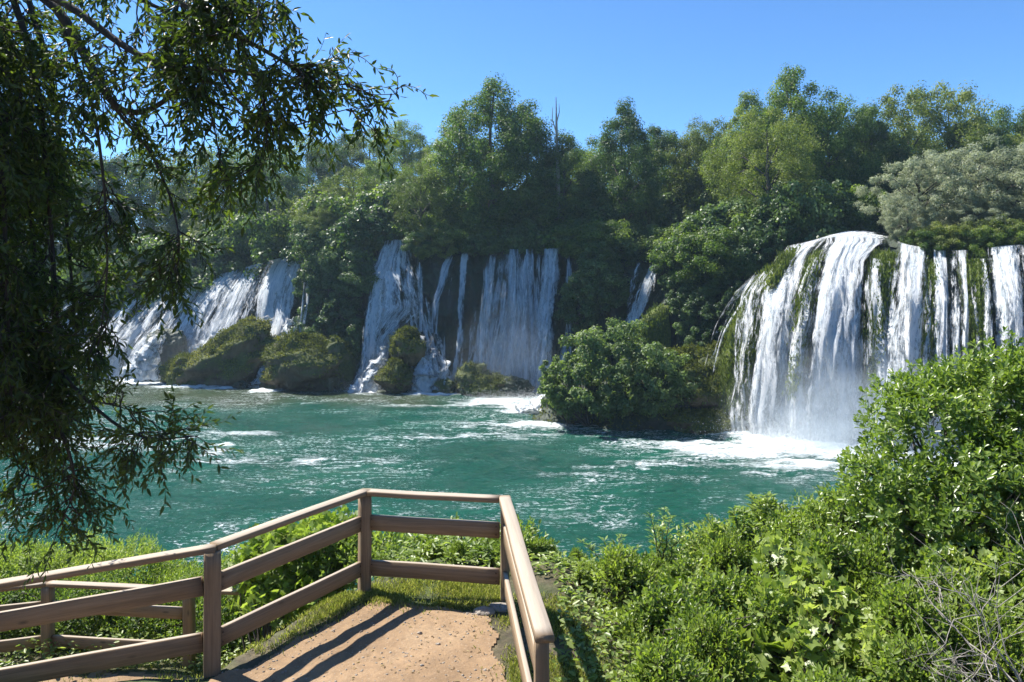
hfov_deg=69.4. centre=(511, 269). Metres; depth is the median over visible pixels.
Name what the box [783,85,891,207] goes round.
broadleaf tree
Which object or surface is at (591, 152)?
broadleaf tree
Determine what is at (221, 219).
bush
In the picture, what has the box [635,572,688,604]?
leafy plant
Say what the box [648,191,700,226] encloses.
bush
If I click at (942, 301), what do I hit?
waterfall
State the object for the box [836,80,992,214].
broadleaf tree
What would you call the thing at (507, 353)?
waterfall
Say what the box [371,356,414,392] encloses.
boulder
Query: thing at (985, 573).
shrub
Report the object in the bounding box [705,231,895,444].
waterfall
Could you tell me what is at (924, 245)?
bush
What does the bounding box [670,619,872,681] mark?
leafy plant
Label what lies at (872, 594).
shrub
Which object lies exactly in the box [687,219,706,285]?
bush
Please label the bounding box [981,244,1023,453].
waterfall
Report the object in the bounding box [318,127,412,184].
broadleaf tree
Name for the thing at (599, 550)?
sapling
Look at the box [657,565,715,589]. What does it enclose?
shrub
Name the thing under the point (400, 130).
broadleaf tree
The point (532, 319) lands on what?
waterfall
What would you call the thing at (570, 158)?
tall tree
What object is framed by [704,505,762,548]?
sapling
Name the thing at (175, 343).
boulder
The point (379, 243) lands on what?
bush
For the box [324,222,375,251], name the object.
bush
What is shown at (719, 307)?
bush
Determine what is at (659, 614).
shrub
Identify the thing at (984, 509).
shrub
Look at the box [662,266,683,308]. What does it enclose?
bush
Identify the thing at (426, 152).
broadleaf tree
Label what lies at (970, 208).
willow tree
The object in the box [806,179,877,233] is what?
bush
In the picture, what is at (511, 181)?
broadleaf tree
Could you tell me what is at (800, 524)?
shrub
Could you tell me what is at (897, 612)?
shrub
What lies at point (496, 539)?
shrub
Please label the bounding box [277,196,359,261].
bush
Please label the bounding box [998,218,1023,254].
bush
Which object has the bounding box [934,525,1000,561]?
shrub
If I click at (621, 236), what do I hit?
bush
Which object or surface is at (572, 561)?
ground cover
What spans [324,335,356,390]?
boulder
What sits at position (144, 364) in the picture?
cascade
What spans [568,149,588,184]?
broadleaf tree
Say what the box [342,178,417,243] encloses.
bush
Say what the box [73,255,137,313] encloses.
bush
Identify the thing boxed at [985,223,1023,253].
bush
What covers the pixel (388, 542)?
vine
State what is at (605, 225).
bush
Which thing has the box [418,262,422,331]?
waterfall
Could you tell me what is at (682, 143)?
broadleaf tree
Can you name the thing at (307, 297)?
waterfall
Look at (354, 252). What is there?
bush
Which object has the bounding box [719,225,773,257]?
bush
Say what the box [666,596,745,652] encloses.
shrub
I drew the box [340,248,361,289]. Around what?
bush
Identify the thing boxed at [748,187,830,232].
bush
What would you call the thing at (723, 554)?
shrub
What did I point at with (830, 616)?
shrub
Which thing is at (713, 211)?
bush
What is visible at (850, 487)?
shrub
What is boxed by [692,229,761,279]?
bush
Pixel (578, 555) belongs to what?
shrub
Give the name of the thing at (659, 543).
sapling
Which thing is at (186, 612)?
wooden fence
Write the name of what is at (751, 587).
shrub
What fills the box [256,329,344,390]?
mossy mound
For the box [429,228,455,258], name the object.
bush
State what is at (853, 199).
bush
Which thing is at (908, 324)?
waterfall
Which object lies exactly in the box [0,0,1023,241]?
sky
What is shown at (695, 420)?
boulder
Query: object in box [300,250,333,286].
bush
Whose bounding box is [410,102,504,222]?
tall tree
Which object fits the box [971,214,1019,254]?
bush
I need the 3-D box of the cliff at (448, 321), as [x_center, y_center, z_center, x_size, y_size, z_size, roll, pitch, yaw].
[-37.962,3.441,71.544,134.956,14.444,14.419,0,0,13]
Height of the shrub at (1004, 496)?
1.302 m
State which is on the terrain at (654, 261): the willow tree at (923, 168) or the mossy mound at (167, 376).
the willow tree at (923, 168)
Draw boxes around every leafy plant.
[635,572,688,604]
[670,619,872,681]
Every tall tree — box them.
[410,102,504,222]
[431,71,551,235]
[481,98,572,226]
[521,128,610,224]
[575,96,669,229]
[697,89,787,205]
[733,62,853,193]
[820,103,922,233]
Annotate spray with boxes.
[111,370,941,452]
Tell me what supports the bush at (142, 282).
on the terrain at (654, 261)
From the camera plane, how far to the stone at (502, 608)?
7.17 m
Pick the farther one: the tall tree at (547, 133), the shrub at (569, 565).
the tall tree at (547, 133)
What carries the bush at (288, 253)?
on the terrain at (654, 261)
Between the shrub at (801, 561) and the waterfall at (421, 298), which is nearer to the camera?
the shrub at (801, 561)
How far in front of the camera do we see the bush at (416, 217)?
68.11 m
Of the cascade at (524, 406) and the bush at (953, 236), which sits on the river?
the cascade at (524, 406)
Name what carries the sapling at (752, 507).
on the ground at (249, 659)
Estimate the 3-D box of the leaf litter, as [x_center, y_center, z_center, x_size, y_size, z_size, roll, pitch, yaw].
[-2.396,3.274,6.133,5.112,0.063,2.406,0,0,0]
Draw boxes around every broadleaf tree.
[9,156,107,249]
[33,144,163,256]
[83,142,203,249]
[131,144,249,242]
[175,133,288,220]
[233,150,315,219]
[268,136,340,202]
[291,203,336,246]
[300,131,368,195]
[303,166,381,218]
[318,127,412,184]
[352,153,414,199]
[362,118,432,181]
[387,158,456,233]
[406,146,454,183]
[464,154,536,191]
[562,134,634,205]
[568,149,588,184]
[614,123,695,221]
[646,114,730,207]
[667,115,758,194]
[698,105,827,203]
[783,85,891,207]
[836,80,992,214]
[879,79,1023,206]
[934,118,1021,212]
[981,104,1023,160]
[1012,106,1023,161]
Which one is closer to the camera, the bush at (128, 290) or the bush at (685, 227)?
the bush at (685, 227)
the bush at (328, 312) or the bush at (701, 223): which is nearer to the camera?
the bush at (701, 223)
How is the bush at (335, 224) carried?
on the terrain at (654, 261)
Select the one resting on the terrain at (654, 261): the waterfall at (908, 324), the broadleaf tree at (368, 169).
the broadleaf tree at (368, 169)
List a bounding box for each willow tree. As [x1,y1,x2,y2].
[854,149,977,232]
[877,193,936,241]
[886,149,1012,234]
[913,134,1023,225]
[941,195,1010,228]
[972,149,1023,225]
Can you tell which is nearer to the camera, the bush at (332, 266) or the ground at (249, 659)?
the ground at (249, 659)
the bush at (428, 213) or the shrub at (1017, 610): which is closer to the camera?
the shrub at (1017, 610)
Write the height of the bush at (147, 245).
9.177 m
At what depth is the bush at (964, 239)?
44.83 m
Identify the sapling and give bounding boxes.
[577,533,641,559]
[643,507,686,563]
[672,546,707,569]
[681,519,721,545]
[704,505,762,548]
[734,491,776,531]
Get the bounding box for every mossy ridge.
[630,300,670,365]
[708,263,774,423]
[762,244,801,292]
[781,247,826,399]
[857,247,900,416]
[914,255,940,433]
[956,253,994,433]
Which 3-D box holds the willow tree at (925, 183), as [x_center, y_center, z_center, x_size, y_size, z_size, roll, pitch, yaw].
[29.508,-4.684,50.095,7.614,7.324,7.988,0,0,29]
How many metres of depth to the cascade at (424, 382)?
59.87 m
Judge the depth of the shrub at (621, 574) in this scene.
7.64 m
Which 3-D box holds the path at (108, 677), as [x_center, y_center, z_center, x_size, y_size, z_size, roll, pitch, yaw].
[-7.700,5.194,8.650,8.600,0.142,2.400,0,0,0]
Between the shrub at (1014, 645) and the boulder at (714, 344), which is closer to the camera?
the shrub at (1014, 645)
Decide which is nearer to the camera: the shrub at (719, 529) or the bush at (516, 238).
the shrub at (719, 529)
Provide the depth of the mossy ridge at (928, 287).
42.63 m
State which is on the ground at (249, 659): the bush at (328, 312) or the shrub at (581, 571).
the shrub at (581, 571)
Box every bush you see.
[0,524,291,657]
[0,569,292,661]
[20,243,65,267]
[38,256,88,290]
[39,249,86,297]
[45,245,121,308]
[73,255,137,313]
[81,241,133,290]
[95,231,164,312]
[105,233,216,309]
[130,256,156,295]
[130,256,166,284]
[148,218,207,281]
[151,236,229,292]
[178,220,278,291]
[190,222,256,286]
[198,215,249,269]
[202,210,307,288]
[204,221,253,261]
[216,216,286,268]
[221,504,357,652]
[228,254,254,262]
[232,231,271,253]
[237,253,264,264]
[262,211,290,233]
[267,183,326,252]
[275,186,353,267]
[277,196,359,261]
[278,216,323,265]
[289,303,327,334]
[290,218,329,262]
[291,258,322,321]
[297,246,332,305]
[298,184,406,266]
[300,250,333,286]
[302,313,340,337]
[316,211,348,249]
[316,235,378,273]
[316,287,364,337]
[317,245,344,278]
[318,204,390,248]
[322,205,354,224]
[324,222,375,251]
[325,221,381,249]
[327,322,352,348]
[328,306,365,363]
[332,262,373,295]
[337,258,381,299]
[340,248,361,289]
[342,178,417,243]
[348,321,365,374]
[351,208,397,245]
[359,205,394,252]
[368,208,395,251]
[370,188,440,221]
[385,212,455,246]
[385,218,408,242]
[390,215,417,242]
[400,231,431,255]
[404,207,427,230]
[408,212,461,250]
[411,231,434,259]
[412,225,443,257]
[421,218,488,253]
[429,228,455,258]
[441,221,498,254]
[444,222,470,254]
[450,190,487,247]
[502,217,545,255]
[510,219,558,256]
[518,229,545,254]
[536,317,705,426]
[552,291,601,326]
[557,269,616,305]
[566,191,656,223]
[566,221,621,258]
[568,287,599,334]
[570,257,638,300]
[574,241,623,272]
[575,219,634,262]
[578,219,638,260]
[579,257,602,279]
[588,226,642,260]
[590,272,631,313]
[592,335,631,364]
[599,226,643,261]
[609,222,650,266]
[625,189,685,226]
[634,223,659,259]
[636,226,667,250]
[637,225,673,249]
[646,240,716,285]
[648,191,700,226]
[648,226,667,265]
[649,222,687,301]
[659,173,704,225]
[660,216,709,243]
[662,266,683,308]
[664,225,673,270]
[667,283,699,336]
[669,251,694,270]
[673,231,716,269]
[674,227,738,277]
[676,202,733,244]
[676,276,707,326]
[680,171,736,211]
[680,171,787,211]
[683,326,707,346]
[685,285,721,340]
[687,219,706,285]
[691,318,721,347]
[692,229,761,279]
[696,208,730,280]
[696,216,736,260]
[702,259,736,301]
[714,223,743,288]
[714,287,739,337]
[718,196,805,254]
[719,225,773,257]
[721,280,744,321]
[724,199,769,231]
[726,233,768,270]
[727,195,760,212]
[731,194,820,237]
[736,206,777,263]
[736,237,774,268]
[742,201,820,234]
[743,256,775,280]
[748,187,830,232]
[749,218,798,276]
[752,197,819,246]
[754,179,848,242]
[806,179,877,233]
[815,190,868,226]
[826,183,894,226]
[829,188,870,230]
[861,181,906,234]
[880,176,942,234]
[900,227,951,257]
[904,227,936,256]
[917,220,960,257]
[929,232,959,251]
[943,226,968,257]
[946,221,978,257]
[953,225,986,257]
[957,225,1006,257]
[959,228,999,251]
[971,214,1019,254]
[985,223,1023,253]
[985,224,1022,249]
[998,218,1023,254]
[1005,226,1023,254]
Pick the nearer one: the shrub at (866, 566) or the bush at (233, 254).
the shrub at (866, 566)
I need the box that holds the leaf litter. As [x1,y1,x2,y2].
[248,603,495,681]
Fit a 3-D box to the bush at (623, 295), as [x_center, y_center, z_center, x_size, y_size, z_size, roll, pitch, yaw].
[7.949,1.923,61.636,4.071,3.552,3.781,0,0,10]
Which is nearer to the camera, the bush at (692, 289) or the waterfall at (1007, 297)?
the waterfall at (1007, 297)
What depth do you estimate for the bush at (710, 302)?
54.22 m
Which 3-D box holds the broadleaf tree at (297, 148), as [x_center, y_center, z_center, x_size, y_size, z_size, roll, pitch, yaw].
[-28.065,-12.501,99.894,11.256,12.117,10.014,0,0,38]
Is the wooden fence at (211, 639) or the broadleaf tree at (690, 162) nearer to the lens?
the wooden fence at (211, 639)
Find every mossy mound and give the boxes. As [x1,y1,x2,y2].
[155,351,206,386]
[169,314,292,385]
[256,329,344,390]
[660,359,727,408]
[661,342,714,376]
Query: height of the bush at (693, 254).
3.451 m
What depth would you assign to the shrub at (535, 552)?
8.64 m
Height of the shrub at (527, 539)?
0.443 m
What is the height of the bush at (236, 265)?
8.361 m
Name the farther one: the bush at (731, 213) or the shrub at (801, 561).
the bush at (731, 213)
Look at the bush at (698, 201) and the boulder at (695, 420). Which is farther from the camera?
the bush at (698, 201)
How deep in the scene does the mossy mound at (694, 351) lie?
49.33 m
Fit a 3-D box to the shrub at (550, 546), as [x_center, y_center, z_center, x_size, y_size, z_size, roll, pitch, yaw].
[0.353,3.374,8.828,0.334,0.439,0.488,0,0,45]
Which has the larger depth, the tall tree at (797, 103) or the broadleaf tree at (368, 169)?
the broadleaf tree at (368, 169)
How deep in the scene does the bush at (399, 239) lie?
66.75 m
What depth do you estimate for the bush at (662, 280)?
58.12 m
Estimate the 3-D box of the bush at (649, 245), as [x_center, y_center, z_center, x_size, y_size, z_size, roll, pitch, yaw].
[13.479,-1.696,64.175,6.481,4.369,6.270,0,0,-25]
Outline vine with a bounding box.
[319,512,559,589]
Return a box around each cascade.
[121,333,165,382]
[172,315,271,359]
[250,316,298,384]
[347,346,387,392]
[411,335,451,392]
[503,394,544,412]
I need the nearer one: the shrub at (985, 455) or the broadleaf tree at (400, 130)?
the shrub at (985, 455)
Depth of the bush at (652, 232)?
62.83 m
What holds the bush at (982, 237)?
on the terrain at (654, 261)
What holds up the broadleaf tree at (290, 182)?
on the terrain at (654, 261)
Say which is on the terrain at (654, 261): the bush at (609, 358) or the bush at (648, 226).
the bush at (648, 226)
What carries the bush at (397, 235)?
on the terrain at (654, 261)
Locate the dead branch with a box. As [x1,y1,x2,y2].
[874,496,1023,681]
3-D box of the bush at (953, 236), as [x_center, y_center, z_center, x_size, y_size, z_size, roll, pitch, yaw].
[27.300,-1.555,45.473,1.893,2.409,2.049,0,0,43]
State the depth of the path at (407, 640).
6.37 m
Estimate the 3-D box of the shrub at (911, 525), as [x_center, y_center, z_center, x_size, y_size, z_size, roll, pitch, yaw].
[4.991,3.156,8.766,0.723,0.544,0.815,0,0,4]
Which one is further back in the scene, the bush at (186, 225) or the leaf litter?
the bush at (186, 225)
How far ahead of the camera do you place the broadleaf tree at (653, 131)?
70.96 m
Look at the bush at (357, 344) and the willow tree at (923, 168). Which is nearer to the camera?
the willow tree at (923, 168)
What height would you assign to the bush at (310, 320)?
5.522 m
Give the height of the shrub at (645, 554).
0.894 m
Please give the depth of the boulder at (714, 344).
48.81 m
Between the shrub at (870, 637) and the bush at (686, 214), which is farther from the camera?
the bush at (686, 214)
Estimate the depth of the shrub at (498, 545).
8.41 m
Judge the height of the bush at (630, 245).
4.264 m
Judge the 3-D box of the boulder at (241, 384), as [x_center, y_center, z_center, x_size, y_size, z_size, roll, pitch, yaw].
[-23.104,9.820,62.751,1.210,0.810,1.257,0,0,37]
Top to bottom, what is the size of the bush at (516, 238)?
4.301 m
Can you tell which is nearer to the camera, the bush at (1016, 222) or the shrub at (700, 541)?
the shrub at (700, 541)
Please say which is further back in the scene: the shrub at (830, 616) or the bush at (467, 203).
the bush at (467, 203)
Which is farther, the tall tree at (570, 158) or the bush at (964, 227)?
the tall tree at (570, 158)
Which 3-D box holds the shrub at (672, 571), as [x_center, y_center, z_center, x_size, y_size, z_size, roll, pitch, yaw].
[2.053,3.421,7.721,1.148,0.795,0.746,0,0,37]
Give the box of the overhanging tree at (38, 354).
[0,0,438,594]
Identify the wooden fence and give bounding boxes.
[0,488,554,681]
[0,580,244,667]
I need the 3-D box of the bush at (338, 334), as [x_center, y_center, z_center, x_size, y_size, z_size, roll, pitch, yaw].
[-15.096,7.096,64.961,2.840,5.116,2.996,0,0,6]
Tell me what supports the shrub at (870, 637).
on the ground at (249, 659)
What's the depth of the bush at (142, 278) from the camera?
72.64 m
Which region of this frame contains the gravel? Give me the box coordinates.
[221,600,502,681]
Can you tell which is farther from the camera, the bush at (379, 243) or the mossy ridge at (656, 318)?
the bush at (379, 243)
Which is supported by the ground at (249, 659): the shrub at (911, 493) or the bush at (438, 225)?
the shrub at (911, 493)
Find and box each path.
[0,664,201,681]
[209,600,506,681]
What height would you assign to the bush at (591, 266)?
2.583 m
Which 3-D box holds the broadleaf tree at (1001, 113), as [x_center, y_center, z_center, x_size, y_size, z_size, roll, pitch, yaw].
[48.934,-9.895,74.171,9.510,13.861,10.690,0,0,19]
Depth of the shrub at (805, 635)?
6.59 m
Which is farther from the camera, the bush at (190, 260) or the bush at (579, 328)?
the bush at (190, 260)
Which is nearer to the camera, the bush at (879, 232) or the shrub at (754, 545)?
the shrub at (754, 545)
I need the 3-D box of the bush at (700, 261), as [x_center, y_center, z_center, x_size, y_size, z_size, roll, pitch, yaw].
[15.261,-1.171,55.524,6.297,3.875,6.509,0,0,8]
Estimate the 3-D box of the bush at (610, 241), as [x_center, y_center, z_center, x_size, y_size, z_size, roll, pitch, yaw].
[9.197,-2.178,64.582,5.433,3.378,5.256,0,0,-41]
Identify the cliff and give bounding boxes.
[1,227,874,387]
[785,234,1023,439]
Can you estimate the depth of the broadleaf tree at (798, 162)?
56.93 m
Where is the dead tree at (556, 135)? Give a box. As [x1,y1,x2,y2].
[552,101,560,221]
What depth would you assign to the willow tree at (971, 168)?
47.87 m
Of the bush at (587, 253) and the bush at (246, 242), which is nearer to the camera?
the bush at (587, 253)
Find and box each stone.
[473,606,494,615]
[489,602,506,612]
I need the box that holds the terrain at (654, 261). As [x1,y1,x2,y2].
[58,193,909,262]
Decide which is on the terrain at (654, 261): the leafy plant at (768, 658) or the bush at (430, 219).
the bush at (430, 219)
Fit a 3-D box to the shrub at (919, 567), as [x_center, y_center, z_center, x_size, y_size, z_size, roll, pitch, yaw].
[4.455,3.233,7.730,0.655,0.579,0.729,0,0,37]
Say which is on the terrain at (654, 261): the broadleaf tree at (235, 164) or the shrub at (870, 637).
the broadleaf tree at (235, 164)
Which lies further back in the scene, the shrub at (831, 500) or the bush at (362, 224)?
the bush at (362, 224)
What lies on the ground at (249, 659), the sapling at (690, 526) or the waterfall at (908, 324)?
the sapling at (690, 526)
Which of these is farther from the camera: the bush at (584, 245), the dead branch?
the bush at (584, 245)
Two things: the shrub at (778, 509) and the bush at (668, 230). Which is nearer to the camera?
the shrub at (778, 509)
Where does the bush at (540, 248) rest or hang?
on the terrain at (654, 261)
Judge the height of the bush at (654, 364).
7.575 m
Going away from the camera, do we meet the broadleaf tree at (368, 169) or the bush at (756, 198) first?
the bush at (756, 198)
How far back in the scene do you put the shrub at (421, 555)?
8.72 m
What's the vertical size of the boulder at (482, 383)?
3.005 m
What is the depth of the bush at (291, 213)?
70.37 m
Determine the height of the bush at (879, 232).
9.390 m
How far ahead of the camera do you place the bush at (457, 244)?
66.06 m
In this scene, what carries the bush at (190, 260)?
on the terrain at (654, 261)
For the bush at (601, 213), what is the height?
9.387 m
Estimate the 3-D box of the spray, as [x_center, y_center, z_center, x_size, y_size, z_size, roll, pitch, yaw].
[-3.405,6.896,55.470,72.267,6.320,12.678,0,0,25]
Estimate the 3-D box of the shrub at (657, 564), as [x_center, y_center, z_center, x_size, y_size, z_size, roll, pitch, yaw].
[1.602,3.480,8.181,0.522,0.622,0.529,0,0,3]
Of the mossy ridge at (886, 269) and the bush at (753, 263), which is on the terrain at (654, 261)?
the bush at (753, 263)
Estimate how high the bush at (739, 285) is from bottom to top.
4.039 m
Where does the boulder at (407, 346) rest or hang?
on the boulder at (394, 374)
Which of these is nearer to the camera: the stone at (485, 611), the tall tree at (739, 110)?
the stone at (485, 611)
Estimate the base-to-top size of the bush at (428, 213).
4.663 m
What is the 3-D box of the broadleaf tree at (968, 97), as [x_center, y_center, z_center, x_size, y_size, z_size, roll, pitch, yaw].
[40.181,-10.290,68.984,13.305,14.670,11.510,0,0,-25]
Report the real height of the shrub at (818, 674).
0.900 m
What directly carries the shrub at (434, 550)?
on the ground at (249, 659)
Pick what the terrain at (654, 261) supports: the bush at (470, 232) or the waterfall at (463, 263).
the bush at (470, 232)
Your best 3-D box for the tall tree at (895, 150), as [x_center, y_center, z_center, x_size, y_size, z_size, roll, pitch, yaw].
[31.694,-8.833,65.637,7.602,12.306,9.258,0,0,-28]
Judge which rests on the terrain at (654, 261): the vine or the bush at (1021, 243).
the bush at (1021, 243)
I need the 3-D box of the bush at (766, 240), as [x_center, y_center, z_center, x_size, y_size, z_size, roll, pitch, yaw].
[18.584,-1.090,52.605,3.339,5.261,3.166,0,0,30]
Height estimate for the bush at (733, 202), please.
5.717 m
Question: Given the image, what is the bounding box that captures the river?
[0,377,957,603]
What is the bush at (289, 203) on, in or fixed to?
on the terrain at (654, 261)
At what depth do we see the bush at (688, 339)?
54.26 m
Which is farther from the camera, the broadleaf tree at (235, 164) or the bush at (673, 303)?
the broadleaf tree at (235, 164)
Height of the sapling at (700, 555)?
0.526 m
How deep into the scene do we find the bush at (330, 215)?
68.40 m
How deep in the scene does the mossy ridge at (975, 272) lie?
41.80 m
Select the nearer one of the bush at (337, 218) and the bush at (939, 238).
the bush at (939, 238)
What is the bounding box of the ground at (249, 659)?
[0,540,982,681]
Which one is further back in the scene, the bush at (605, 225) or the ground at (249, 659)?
the bush at (605, 225)
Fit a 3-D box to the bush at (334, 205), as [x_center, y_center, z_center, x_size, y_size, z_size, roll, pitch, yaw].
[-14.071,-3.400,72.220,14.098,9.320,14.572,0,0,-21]
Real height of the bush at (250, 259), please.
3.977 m
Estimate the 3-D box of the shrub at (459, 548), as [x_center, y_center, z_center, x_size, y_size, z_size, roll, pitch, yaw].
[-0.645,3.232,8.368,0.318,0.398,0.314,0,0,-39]
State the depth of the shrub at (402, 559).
8.67 m
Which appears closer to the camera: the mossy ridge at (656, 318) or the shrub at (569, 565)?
the shrub at (569, 565)
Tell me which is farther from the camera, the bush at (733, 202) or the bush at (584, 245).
the bush at (584, 245)
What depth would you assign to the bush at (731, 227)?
54.23 m
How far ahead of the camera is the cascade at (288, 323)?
64.24 m
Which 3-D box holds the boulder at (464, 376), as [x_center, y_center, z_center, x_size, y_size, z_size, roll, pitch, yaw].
[-3.237,8.872,59.813,3.271,3.258,2.805,0,0,0]
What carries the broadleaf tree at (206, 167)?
on the terrain at (654, 261)
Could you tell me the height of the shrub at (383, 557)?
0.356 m
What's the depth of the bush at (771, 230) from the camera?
52.91 m
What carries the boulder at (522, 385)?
in the river
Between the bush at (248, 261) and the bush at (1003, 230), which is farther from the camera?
the bush at (248, 261)
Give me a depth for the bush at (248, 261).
73.63 m
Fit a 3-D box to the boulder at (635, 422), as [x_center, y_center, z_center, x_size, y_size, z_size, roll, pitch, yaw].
[7.614,9.454,49.489,13.704,6.058,7.593,0,0,0]
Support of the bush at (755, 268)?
attached to the cliff at (448, 321)
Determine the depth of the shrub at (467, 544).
8.80 m
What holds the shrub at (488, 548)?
on the ground at (249, 659)
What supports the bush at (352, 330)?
attached to the cliff at (448, 321)
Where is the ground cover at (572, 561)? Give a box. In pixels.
[0,502,985,681]
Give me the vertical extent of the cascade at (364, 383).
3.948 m
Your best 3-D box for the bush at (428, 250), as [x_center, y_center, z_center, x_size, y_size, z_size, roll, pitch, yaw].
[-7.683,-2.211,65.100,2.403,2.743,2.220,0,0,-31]
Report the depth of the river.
37.31 m
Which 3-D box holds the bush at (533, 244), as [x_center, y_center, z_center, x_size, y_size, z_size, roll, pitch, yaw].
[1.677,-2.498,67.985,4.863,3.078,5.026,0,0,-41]
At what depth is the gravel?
6.37 m
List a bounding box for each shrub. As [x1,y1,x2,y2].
[373,552,395,577]
[394,551,416,561]
[412,541,434,560]
[424,538,446,559]
[444,537,468,563]
[464,542,471,559]
[467,541,493,566]
[477,539,493,550]
[479,537,498,543]
[490,539,500,554]
[491,547,499,567]
[521,529,545,560]
[527,539,545,559]
[531,538,558,559]
[552,556,617,608]
[568,545,589,566]
[571,558,597,584]
[573,538,689,579]
[589,584,776,657]
[590,541,661,608]
[607,629,734,681]
[618,575,725,650]
[641,507,766,590]
[642,553,670,573]
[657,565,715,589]
[661,551,754,586]
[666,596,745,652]
[668,560,801,654]
[672,604,760,681]
[696,530,752,577]
[705,523,750,554]
[721,563,796,624]
[730,480,912,614]
[742,529,836,606]
[745,515,803,573]
[746,563,866,681]
[747,491,811,536]
[751,554,791,575]
[788,660,871,681]
[790,497,822,514]
[794,517,918,584]
[808,597,864,632]
[809,490,884,531]
[817,326,1023,574]
[830,537,895,608]
[833,559,958,627]
[833,602,944,681]
[835,473,874,501]
[852,573,974,679]
[858,623,976,681]
[859,572,899,613]
[867,498,913,538]
[872,469,939,512]
[900,556,1006,642]
[904,556,969,579]
[906,540,1013,605]
[908,522,959,549]
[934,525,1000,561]
[948,597,1023,681]
[954,556,1021,605]
[966,477,1013,529]
[968,479,1023,554]
[982,526,1023,604]
[984,581,1023,632]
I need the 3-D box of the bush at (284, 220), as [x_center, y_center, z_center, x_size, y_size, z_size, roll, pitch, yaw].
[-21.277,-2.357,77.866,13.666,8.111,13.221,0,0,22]
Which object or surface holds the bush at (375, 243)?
on the terrain at (654, 261)
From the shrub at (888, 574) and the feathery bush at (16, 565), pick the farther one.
the feathery bush at (16, 565)
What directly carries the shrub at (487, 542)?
on the ground at (249, 659)
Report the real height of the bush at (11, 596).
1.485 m
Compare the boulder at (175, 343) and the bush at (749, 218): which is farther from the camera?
the boulder at (175, 343)
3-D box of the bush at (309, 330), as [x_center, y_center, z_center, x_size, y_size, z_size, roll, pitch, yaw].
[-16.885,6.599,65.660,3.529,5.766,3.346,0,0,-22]
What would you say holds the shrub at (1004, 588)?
on the ground at (249, 659)
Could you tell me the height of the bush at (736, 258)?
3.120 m
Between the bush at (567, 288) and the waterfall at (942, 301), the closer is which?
the waterfall at (942, 301)
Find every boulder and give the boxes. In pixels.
[145,328,187,364]
[232,380,248,387]
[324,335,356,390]
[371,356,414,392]
[387,325,426,366]
[432,377,455,393]
[453,360,490,394]
[463,370,512,396]
[499,375,534,396]
[528,369,708,431]
[663,406,747,434]
[697,339,723,373]
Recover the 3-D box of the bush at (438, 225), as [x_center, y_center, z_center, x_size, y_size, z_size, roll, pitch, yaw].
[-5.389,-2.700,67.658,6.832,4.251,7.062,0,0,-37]
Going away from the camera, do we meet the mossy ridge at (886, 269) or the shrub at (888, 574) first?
the shrub at (888, 574)
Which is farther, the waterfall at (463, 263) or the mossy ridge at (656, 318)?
the waterfall at (463, 263)
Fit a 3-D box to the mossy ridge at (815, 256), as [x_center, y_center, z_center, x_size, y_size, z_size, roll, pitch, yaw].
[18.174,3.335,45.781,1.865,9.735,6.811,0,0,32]
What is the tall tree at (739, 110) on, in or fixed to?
on the terrain at (654, 261)
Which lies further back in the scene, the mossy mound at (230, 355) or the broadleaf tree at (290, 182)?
the broadleaf tree at (290, 182)
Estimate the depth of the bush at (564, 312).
61.05 m
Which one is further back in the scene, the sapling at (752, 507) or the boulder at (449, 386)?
the boulder at (449, 386)
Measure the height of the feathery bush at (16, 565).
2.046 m
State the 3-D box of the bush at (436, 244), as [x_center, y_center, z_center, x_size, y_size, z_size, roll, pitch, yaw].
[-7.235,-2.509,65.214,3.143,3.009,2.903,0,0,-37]
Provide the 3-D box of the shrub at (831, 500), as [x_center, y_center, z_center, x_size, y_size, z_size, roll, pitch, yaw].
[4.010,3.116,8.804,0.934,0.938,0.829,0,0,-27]
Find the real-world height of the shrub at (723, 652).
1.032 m
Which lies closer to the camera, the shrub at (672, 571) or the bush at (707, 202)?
the shrub at (672, 571)
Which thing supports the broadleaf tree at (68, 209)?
on the terrain at (654, 261)
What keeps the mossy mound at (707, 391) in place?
on the river
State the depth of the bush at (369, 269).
64.16 m
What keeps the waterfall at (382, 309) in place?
attached to the cliff at (448, 321)
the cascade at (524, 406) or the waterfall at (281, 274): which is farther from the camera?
the waterfall at (281, 274)
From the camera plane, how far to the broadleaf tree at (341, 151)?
96.17 m
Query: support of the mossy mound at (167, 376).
on the river
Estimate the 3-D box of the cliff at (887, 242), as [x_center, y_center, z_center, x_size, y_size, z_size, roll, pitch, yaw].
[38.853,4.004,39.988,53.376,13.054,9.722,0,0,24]
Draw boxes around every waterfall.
[46,255,302,378]
[299,268,311,332]
[352,239,446,389]
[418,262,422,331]
[430,255,452,354]
[451,252,468,390]
[467,249,544,391]
[526,249,539,364]
[530,248,559,392]
[559,259,571,373]
[617,263,655,362]
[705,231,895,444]
[880,241,934,449]
[931,250,981,449]
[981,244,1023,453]
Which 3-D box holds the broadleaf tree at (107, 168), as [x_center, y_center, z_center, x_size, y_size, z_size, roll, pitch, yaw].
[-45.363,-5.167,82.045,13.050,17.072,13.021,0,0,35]
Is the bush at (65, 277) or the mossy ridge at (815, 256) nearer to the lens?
the mossy ridge at (815, 256)
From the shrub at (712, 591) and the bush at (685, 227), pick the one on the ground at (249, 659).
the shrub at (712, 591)
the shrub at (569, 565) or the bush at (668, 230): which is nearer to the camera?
the shrub at (569, 565)
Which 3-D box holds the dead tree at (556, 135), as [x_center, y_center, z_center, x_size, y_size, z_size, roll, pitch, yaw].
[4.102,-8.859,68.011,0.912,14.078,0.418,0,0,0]

